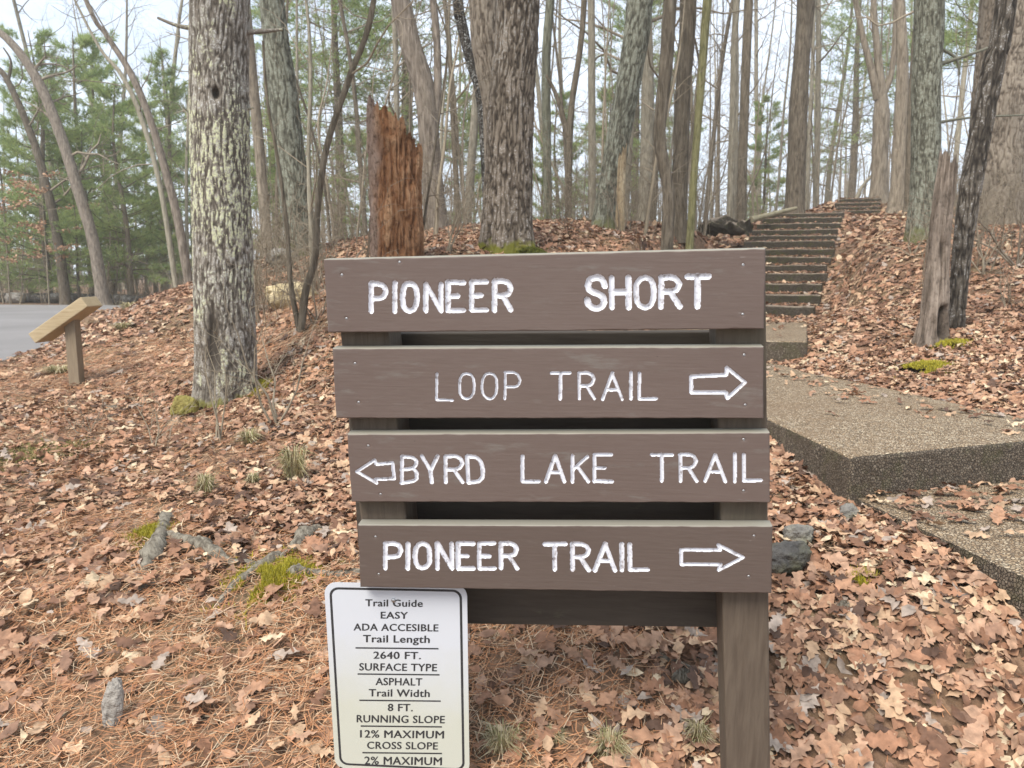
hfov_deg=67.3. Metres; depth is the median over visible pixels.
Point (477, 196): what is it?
bare sapling
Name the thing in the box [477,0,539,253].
oak tree
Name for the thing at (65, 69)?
bare tree
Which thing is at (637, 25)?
grey tree
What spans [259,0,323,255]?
grey tree
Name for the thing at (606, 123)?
bare sapling
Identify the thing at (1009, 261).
bare shrub
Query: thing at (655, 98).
bare sapling
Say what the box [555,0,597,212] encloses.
bare tree
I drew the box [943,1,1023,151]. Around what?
bare sapling
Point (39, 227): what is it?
beech sapling
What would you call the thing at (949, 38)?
pine tree
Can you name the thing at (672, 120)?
bare sapling
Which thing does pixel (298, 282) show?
bare shrub
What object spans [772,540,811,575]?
rock
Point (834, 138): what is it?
bare sapling
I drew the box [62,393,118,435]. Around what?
bare shrub
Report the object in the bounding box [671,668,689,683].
rock
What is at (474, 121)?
bare tree
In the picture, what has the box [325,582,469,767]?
guide sign
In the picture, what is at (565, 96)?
bare sapling
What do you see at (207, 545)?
tree root
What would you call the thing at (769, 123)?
bare sapling
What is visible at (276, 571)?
moss patch
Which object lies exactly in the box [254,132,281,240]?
bare sapling
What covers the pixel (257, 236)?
undergrowth
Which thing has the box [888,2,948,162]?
bare tree
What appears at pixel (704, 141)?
bare sapling
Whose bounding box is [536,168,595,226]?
bare shrub
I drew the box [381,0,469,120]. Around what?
bare tree
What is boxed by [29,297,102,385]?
lectern stand
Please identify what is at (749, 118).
bare sapling
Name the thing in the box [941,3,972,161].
bare tree
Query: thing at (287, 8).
bare tree
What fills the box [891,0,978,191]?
bare tree
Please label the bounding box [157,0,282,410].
lichen tree
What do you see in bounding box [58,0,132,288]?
bare tree
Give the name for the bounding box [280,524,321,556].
tree root
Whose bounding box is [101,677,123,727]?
rock
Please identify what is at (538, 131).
bare sapling
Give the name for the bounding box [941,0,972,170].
bare tree
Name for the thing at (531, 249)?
moss patch
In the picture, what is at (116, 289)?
bare sapling
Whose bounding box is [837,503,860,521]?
rock
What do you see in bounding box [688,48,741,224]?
bare sapling
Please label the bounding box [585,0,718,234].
bare sapling
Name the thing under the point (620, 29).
pine tree
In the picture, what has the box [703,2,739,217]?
bare tree
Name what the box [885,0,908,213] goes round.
brown tree
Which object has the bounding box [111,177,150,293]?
bare sapling
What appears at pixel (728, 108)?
bare tree
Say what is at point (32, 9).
sky
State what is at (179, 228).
slim tree
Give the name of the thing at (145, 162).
bare tree
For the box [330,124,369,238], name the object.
pine tree
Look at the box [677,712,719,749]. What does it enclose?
grass tuft
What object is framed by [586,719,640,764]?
grass tuft
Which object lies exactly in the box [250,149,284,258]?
pine tree
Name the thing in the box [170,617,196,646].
fallen stick
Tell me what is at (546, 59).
mossy tree
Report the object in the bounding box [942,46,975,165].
bare tree
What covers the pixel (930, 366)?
moss patch
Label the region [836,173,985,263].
bare shrub
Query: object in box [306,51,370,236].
bare sapling
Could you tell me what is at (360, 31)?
pine tree
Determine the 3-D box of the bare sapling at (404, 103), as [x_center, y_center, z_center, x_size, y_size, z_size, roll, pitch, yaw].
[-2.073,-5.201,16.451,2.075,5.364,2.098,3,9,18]
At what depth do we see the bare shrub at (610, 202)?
10.64 m
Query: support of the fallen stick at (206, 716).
on the fallen pine needles
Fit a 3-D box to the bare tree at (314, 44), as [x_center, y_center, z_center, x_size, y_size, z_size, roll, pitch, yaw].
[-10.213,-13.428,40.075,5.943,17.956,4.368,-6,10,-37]
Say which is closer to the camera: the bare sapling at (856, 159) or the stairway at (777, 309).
the stairway at (777, 309)
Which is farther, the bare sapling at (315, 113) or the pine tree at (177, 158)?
the pine tree at (177, 158)
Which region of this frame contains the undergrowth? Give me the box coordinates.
[0,92,1023,323]
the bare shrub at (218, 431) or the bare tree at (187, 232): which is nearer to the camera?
the bare shrub at (218, 431)
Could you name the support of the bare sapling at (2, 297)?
on the ground
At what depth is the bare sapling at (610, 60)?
17.43 m
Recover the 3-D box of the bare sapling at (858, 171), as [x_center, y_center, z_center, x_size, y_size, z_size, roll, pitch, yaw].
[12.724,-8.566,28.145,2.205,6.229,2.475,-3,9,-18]
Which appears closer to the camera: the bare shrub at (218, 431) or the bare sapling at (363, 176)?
the bare shrub at (218, 431)
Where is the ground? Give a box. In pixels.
[0,203,1023,767]
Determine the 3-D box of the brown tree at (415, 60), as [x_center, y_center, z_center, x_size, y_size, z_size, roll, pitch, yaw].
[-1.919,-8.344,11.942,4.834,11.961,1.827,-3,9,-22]
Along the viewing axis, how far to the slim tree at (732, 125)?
18.21 m
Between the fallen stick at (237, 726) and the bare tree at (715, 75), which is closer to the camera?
the fallen stick at (237, 726)
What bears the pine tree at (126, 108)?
on the ground
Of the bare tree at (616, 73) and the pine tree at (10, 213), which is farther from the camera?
the pine tree at (10, 213)
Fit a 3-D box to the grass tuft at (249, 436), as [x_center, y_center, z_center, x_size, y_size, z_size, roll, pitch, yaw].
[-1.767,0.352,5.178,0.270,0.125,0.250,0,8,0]
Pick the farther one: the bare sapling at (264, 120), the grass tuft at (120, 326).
the bare sapling at (264, 120)
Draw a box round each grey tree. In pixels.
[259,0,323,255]
[591,0,652,229]
[903,0,1023,244]
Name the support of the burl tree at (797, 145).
on the ground
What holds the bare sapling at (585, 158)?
on the ground
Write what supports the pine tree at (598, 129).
on the ground
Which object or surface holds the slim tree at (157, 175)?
on the ground
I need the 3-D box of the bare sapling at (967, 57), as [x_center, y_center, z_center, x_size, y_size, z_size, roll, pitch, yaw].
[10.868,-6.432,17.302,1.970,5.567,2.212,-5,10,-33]
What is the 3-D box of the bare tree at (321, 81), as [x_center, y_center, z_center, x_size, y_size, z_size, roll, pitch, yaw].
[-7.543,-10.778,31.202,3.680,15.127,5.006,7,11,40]
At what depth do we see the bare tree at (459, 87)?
37.72 m
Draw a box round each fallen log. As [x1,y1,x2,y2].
[0,293,143,304]
[697,215,753,236]
[749,207,796,222]
[855,175,870,197]
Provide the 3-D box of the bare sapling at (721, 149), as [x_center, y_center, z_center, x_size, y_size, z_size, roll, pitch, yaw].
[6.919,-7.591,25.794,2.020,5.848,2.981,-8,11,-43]
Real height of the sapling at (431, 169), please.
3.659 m
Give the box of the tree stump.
[366,94,423,256]
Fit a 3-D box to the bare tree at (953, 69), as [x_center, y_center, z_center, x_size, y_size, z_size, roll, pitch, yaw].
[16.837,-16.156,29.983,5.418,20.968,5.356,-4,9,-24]
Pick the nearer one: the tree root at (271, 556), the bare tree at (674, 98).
the tree root at (271, 556)
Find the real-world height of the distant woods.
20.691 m
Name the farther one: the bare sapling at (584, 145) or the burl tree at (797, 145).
the bare sapling at (584, 145)
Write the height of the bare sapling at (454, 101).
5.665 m
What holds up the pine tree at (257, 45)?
on the ground
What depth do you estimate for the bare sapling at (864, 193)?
28.97 m
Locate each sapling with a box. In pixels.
[0,155,54,292]
[0,169,98,304]
[0,173,34,303]
[0,199,38,304]
[28,188,74,290]
[72,186,122,288]
[86,166,151,293]
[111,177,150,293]
[133,188,171,295]
[249,0,379,244]
[250,0,357,290]
[250,0,381,240]
[251,50,274,206]
[253,17,357,244]
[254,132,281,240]
[262,0,471,335]
[292,1,362,217]
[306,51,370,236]
[312,129,367,236]
[313,0,466,190]
[313,118,357,236]
[320,106,359,236]
[323,14,414,234]
[329,0,427,172]
[332,71,369,216]
[347,0,475,171]
[358,11,460,139]
[378,0,479,218]
[408,0,493,225]
[412,102,467,220]
[419,3,479,236]
[420,37,546,224]
[422,93,471,201]
[450,170,481,221]
[480,98,578,208]
[533,98,556,201]
[533,113,564,216]
[534,37,637,192]
[535,0,618,205]
[537,26,598,208]
[553,104,600,218]
[554,91,604,216]
[577,0,639,185]
[582,8,660,218]
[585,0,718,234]
[587,0,711,218]
[618,0,727,230]
[628,20,677,205]
[635,13,749,223]
[638,0,783,205]
[654,2,730,188]
[665,38,725,208]
[670,29,724,222]
[673,1,756,235]
[687,77,758,216]
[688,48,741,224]
[689,0,768,206]
[697,50,785,214]
[713,13,787,215]
[714,0,811,214]
[717,0,794,200]
[760,18,834,206]
[761,80,812,197]
[767,85,844,204]
[775,83,829,199]
[808,46,856,203]
[809,28,870,205]
[810,44,867,203]
[810,99,853,201]
[813,53,870,198]
[813,103,856,200]
[831,108,869,196]
[834,105,872,197]
[835,76,871,197]
[846,110,891,197]
[893,35,966,180]
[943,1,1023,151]
[954,5,976,114]
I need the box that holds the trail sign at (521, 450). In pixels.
[324,248,772,767]
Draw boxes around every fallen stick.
[3,742,11,766]
[15,701,80,736]
[60,623,122,690]
[103,401,154,411]
[143,710,228,734]
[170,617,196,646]
[213,705,267,747]
[643,651,690,668]
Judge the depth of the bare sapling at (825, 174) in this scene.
27.87 m
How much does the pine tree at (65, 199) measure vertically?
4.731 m
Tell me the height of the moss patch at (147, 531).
0.092 m
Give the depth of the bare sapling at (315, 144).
12.26 m
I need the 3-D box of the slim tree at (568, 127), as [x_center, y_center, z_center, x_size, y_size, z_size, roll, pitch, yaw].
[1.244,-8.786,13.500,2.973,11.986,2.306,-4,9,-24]
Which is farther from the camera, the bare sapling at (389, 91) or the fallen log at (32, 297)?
the fallen log at (32, 297)
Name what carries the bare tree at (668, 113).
on the ground
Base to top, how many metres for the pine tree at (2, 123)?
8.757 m
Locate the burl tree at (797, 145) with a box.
[784,0,825,213]
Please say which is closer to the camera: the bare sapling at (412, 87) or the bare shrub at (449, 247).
the bare shrub at (449, 247)
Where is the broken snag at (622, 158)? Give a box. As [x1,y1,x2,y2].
[615,144,626,231]
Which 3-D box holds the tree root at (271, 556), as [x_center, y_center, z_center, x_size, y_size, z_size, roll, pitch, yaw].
[-1.122,0.816,3.263,0.073,0.110,0.421,3,9,21]
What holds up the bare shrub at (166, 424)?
on the ground
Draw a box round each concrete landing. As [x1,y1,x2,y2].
[680,322,807,362]
[766,362,1023,503]
[857,482,1023,618]
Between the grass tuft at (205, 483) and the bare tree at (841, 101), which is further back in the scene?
the bare tree at (841, 101)
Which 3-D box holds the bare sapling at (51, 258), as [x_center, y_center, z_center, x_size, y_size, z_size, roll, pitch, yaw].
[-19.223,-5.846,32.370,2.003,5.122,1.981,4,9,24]
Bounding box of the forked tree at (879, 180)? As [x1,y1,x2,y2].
[853,0,895,203]
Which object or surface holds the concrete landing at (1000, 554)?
on the ground
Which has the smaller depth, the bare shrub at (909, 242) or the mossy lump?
the mossy lump
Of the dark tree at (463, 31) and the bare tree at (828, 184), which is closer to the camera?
the dark tree at (463, 31)
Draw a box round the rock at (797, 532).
[782,524,813,544]
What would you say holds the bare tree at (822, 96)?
on the ground
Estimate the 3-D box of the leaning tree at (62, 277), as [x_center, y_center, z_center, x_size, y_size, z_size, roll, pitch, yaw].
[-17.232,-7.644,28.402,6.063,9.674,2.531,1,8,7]
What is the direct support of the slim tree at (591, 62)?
on the ground
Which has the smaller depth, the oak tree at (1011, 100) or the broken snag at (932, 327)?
the broken snag at (932, 327)
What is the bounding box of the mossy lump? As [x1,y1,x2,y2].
[170,395,198,418]
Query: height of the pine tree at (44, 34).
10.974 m
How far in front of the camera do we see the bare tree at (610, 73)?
32.78 m
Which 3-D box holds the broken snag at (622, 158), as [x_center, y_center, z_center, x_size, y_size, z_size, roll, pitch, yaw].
[1.697,-2.973,12.002,0.155,1.532,0.156,7,11,39]
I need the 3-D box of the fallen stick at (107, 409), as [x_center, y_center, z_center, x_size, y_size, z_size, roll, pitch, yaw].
[-3.345,0.187,6.782,0.512,0.078,0.059,-5,10,-32]
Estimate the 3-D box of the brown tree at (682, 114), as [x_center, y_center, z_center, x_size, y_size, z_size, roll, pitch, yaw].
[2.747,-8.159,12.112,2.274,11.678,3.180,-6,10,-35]
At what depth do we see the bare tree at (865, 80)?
47.67 m
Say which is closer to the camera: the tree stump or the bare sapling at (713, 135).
the tree stump
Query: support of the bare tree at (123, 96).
on the ground
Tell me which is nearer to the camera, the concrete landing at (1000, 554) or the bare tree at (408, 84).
the concrete landing at (1000, 554)
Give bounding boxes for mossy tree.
[541,0,554,218]
[685,0,711,248]
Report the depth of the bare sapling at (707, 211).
15.14 m
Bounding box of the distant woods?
[0,32,968,285]
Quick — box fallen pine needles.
[0,236,1023,767]
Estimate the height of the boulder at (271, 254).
0.333 m
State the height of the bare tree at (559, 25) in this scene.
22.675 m
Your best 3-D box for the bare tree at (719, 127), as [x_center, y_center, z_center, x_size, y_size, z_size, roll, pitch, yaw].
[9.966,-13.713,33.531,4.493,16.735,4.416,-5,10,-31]
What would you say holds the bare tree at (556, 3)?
on the ground
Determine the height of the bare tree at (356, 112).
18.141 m
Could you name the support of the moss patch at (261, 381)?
on the ground
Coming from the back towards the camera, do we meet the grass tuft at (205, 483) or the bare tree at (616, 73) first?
the bare tree at (616, 73)
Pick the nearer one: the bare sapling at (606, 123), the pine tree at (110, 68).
the bare sapling at (606, 123)
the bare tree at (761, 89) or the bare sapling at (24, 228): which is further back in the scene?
the bare tree at (761, 89)
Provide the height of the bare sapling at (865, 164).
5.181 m
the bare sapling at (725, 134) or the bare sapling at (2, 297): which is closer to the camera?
the bare sapling at (725, 134)
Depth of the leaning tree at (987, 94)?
7.01 m
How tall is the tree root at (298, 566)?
0.085 m
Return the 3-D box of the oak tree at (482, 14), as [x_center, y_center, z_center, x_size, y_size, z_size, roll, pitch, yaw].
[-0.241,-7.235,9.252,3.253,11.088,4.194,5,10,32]
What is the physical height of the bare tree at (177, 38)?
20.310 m
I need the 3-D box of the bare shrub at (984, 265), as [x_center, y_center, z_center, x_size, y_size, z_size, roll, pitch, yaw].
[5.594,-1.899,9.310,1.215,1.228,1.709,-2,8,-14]
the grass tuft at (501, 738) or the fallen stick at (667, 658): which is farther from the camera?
the fallen stick at (667, 658)
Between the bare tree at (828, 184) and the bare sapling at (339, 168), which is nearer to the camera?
the bare sapling at (339, 168)
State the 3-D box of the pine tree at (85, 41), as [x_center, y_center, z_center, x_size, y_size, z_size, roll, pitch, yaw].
[-17.705,-8.845,31.902,6.034,11.543,6.459,8,11,43]
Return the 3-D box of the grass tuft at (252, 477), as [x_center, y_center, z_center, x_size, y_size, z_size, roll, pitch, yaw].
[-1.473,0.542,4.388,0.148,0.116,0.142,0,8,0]
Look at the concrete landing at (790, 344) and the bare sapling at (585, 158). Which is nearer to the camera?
the concrete landing at (790, 344)
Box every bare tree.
[0,0,119,292]
[52,11,73,128]
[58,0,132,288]
[71,0,188,290]
[73,0,162,291]
[75,0,150,293]
[116,53,189,292]
[118,3,190,258]
[132,22,183,234]
[134,46,190,261]
[138,0,291,254]
[250,0,354,224]
[252,0,405,245]
[262,0,330,140]
[264,0,330,185]
[267,0,461,234]
[301,0,334,204]
[301,0,378,235]
[349,0,449,187]
[352,0,542,223]
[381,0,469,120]
[400,0,479,189]
[413,10,477,212]
[417,0,564,222]
[424,0,481,222]
[533,0,573,215]
[534,0,600,158]
[534,0,602,217]
[534,0,623,178]
[539,0,777,221]
[540,0,653,218]
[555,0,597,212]
[567,0,695,138]
[576,1,653,196]
[609,2,679,221]
[615,31,707,213]
[616,0,729,185]
[653,11,721,186]
[654,0,783,217]
[654,5,708,201]
[666,4,729,182]
[674,5,725,209]
[694,0,826,213]
[694,2,751,218]
[697,0,795,218]
[699,1,752,215]
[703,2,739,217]
[711,0,782,216]
[718,0,795,216]
[721,0,794,215]
[721,2,774,215]
[730,0,858,207]
[760,0,889,209]
[762,0,837,210]
[766,0,843,203]
[767,0,872,202]
[768,0,872,182]
[773,0,836,197]
[783,10,850,201]
[792,20,865,172]
[815,0,871,200]
[822,0,892,198]
[825,0,895,173]
[842,0,895,155]
[882,3,977,92]
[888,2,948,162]
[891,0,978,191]
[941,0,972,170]
[941,1,975,158]
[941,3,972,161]
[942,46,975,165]
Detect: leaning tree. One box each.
[0,29,128,304]
[0,44,127,304]
[948,0,1017,330]
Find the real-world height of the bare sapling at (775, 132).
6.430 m
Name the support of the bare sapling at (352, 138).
on the ground
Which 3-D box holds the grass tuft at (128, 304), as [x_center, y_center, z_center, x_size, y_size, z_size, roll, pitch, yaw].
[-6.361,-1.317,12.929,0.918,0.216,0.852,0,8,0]
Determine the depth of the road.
17.42 m
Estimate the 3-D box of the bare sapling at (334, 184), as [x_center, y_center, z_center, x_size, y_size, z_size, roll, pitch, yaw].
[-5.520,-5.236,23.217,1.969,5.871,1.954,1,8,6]
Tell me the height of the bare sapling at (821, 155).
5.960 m
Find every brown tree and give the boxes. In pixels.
[391,0,449,230]
[672,0,696,242]
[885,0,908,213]
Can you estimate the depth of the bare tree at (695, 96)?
31.32 m
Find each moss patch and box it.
[115,519,191,552]
[199,545,343,629]
[245,378,276,397]
[516,245,547,253]
[846,563,879,588]
[886,358,961,380]
[929,337,973,350]
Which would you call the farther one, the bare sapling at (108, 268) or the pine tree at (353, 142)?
the bare sapling at (108, 268)
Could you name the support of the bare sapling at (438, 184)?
on the ground
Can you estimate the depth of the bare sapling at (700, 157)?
20.47 m
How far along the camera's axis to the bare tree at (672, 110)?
38.03 m
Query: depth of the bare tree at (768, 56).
31.27 m
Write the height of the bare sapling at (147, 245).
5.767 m
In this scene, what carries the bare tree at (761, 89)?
on the ground
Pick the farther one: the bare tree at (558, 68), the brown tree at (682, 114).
the bare tree at (558, 68)
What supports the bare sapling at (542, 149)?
on the ground
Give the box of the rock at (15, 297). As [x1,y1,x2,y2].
[4,292,25,302]
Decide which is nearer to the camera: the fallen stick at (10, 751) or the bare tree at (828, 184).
the fallen stick at (10, 751)
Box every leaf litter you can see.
[0,436,108,476]
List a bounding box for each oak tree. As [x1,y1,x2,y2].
[469,0,496,161]
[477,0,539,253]
[968,0,1023,224]
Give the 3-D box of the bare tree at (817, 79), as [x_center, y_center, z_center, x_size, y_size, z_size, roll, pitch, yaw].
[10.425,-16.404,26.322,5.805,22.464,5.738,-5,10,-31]
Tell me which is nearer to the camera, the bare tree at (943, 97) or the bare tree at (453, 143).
the bare tree at (453, 143)
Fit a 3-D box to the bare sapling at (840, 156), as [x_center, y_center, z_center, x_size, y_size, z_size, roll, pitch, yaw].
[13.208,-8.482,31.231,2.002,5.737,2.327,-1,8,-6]
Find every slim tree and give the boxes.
[0,0,189,287]
[50,0,191,283]
[545,0,586,217]
[588,0,595,219]
[726,0,763,218]
[736,0,752,221]
[854,2,913,212]
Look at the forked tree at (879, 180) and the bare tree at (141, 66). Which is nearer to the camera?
the forked tree at (879, 180)
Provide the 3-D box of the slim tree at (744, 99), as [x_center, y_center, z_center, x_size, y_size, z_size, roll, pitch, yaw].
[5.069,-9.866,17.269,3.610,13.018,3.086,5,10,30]
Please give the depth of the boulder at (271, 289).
9.32 m
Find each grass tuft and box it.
[33,364,67,374]
[107,321,132,330]
[114,301,134,309]
[188,471,222,496]
[230,428,262,444]
[240,471,267,482]
[270,441,316,484]
[471,716,529,761]
[539,723,570,747]
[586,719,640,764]
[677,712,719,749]
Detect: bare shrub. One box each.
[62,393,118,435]
[126,390,211,447]
[167,293,242,440]
[168,240,333,425]
[221,361,283,399]
[270,233,340,323]
[274,173,418,258]
[437,144,493,253]
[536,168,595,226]
[573,166,639,230]
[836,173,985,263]
[868,166,1023,267]
[887,183,1023,276]
[976,233,1023,311]
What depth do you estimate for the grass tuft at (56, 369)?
8.40 m
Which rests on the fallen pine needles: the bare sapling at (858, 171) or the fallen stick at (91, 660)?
the fallen stick at (91, 660)
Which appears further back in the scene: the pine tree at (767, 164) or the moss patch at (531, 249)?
the pine tree at (767, 164)
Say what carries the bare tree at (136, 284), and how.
on the ground
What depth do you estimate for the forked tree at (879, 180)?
21.45 m
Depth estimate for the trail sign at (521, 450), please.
1.96 m
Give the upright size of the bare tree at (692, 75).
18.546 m
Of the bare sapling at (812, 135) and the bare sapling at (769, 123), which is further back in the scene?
the bare sapling at (812, 135)
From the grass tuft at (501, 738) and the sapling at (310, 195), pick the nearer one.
the grass tuft at (501, 738)
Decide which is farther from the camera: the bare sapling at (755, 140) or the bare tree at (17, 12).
the bare tree at (17, 12)
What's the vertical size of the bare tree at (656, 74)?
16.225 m
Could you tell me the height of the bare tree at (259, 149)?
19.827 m
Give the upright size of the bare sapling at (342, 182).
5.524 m
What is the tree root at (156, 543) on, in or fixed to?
on the ground
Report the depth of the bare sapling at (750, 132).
23.37 m
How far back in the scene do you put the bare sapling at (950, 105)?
22.64 m
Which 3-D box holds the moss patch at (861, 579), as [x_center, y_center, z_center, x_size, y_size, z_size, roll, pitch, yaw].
[1.311,0.720,2.889,0.157,0.089,0.167,0,8,0]
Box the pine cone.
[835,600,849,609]
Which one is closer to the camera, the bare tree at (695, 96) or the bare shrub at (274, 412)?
the bare shrub at (274, 412)
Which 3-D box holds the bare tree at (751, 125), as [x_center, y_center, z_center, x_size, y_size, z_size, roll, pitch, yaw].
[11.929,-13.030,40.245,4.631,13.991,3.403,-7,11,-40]
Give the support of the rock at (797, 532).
on the ground
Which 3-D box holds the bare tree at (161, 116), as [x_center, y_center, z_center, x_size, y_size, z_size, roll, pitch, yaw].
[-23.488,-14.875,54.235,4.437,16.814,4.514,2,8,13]
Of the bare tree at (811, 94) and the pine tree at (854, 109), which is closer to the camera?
the bare tree at (811, 94)
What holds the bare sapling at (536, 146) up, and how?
on the ground
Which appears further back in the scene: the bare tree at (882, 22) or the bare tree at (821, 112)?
the bare tree at (821, 112)
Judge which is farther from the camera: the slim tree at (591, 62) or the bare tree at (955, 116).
the bare tree at (955, 116)
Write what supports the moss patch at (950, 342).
on the ground
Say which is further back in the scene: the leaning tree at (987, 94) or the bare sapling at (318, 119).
the bare sapling at (318, 119)
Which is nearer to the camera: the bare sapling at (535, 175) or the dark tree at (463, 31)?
the dark tree at (463, 31)
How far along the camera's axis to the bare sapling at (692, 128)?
13.76 m
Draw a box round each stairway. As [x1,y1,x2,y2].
[743,212,843,317]
[833,198,880,214]
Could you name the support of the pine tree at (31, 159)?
on the ground
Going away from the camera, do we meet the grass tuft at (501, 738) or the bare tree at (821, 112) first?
the grass tuft at (501, 738)
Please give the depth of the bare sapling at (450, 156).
23.17 m
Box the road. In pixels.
[0,305,124,361]
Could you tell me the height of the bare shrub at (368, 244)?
1.332 m
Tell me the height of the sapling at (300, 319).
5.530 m
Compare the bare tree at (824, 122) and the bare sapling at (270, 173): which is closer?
the bare sapling at (270, 173)
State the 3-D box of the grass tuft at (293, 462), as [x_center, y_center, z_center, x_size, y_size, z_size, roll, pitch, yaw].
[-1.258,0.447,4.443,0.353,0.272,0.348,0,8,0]
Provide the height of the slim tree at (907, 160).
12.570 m
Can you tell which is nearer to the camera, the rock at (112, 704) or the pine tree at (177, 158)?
the rock at (112, 704)
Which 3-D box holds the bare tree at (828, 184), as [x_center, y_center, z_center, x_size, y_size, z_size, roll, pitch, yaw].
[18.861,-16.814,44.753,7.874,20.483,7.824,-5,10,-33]
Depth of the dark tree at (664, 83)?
9.19 m
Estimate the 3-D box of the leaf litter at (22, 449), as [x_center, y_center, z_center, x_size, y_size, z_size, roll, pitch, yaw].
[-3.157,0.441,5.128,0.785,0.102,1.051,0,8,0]
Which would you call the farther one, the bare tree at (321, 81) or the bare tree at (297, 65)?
the bare tree at (321, 81)
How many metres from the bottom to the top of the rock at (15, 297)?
0.474 m
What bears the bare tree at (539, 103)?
on the ground
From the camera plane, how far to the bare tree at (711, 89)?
49.88 m
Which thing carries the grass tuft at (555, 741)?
on the ground
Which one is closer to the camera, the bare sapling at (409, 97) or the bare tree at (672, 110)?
the bare sapling at (409, 97)
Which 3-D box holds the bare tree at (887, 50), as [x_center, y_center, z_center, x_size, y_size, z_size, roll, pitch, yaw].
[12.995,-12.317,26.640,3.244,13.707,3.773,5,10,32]
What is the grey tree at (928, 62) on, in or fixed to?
on the ground
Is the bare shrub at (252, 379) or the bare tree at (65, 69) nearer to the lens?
the bare shrub at (252, 379)
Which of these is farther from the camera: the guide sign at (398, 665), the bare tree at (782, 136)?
the bare tree at (782, 136)
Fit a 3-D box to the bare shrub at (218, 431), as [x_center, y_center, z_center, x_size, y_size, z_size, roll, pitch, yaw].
[-2.074,-0.092,5.234,0.503,1.052,0.402,-5,10,-33]
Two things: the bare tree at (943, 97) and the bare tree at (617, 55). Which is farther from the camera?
the bare tree at (943, 97)
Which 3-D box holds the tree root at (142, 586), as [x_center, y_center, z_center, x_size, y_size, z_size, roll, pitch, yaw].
[-1.531,0.847,3.175,0.206,0.044,0.038,-4,9,-28]
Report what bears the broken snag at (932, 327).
on the ground
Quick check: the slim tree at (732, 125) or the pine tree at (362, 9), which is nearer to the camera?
the slim tree at (732, 125)
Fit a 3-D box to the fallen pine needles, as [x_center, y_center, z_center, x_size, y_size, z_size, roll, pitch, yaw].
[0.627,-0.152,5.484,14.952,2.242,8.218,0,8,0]
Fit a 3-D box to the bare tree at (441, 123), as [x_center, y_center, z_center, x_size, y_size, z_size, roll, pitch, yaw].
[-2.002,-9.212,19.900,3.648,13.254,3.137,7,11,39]
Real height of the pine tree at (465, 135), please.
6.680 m
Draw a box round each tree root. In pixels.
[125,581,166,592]
[139,511,173,575]
[167,530,255,568]
[216,550,281,607]
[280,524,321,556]
[286,563,359,578]
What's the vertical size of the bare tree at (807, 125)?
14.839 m
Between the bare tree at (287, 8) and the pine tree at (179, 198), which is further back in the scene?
the pine tree at (179, 198)
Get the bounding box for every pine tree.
[0,21,122,292]
[0,115,71,292]
[0,145,49,291]
[10,29,163,293]
[11,89,115,291]
[44,28,190,293]
[44,185,112,298]
[54,73,181,295]
[112,46,191,283]
[115,98,191,293]
[142,77,192,273]
[186,0,364,237]
[250,0,425,237]
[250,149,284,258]
[298,0,479,155]
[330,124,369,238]
[444,92,481,223]
[533,90,587,219]
[552,0,709,208]
[572,82,639,216]
[746,94,787,220]
[768,0,942,197]
[848,0,978,81]
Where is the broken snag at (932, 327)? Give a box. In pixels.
[910,148,957,350]
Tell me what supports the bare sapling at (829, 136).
on the ground
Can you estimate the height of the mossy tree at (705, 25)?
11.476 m
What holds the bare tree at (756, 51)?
on the ground
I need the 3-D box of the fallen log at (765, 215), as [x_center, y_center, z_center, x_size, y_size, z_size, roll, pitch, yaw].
[5.910,-3.816,17.318,1.690,0.437,0.140,-6,10,-35]
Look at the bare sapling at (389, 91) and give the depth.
12.95 m
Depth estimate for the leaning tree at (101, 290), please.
27.13 m
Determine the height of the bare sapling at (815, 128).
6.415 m
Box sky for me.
[0,0,978,275]
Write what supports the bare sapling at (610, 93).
on the ground
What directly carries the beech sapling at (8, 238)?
on the ground
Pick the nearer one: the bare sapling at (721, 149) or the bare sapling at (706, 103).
the bare sapling at (706, 103)
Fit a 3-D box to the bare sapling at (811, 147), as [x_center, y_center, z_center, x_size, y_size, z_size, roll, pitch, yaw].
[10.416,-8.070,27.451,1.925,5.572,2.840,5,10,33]
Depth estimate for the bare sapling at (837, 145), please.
25.92 m
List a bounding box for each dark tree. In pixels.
[452,0,484,197]
[653,0,676,249]
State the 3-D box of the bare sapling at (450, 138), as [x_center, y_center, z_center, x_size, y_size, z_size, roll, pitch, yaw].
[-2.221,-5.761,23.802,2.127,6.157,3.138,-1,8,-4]
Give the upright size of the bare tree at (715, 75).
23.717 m
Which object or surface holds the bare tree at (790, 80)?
on the ground
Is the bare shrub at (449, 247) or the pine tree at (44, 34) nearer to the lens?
the bare shrub at (449, 247)
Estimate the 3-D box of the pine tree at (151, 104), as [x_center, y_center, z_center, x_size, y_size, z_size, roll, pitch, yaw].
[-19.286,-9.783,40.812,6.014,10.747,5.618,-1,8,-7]
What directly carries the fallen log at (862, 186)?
on the ground
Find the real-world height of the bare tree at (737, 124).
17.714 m
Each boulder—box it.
[264,281,316,309]
[265,248,299,267]
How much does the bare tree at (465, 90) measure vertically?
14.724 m
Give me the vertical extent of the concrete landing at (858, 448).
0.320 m
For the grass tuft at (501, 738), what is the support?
on the ground
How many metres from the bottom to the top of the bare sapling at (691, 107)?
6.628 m
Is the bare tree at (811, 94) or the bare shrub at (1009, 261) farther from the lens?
the bare tree at (811, 94)
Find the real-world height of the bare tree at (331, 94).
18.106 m
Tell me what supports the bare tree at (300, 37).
on the ground
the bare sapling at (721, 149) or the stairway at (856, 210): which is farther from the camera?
the bare sapling at (721, 149)
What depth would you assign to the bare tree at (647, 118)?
17.02 m

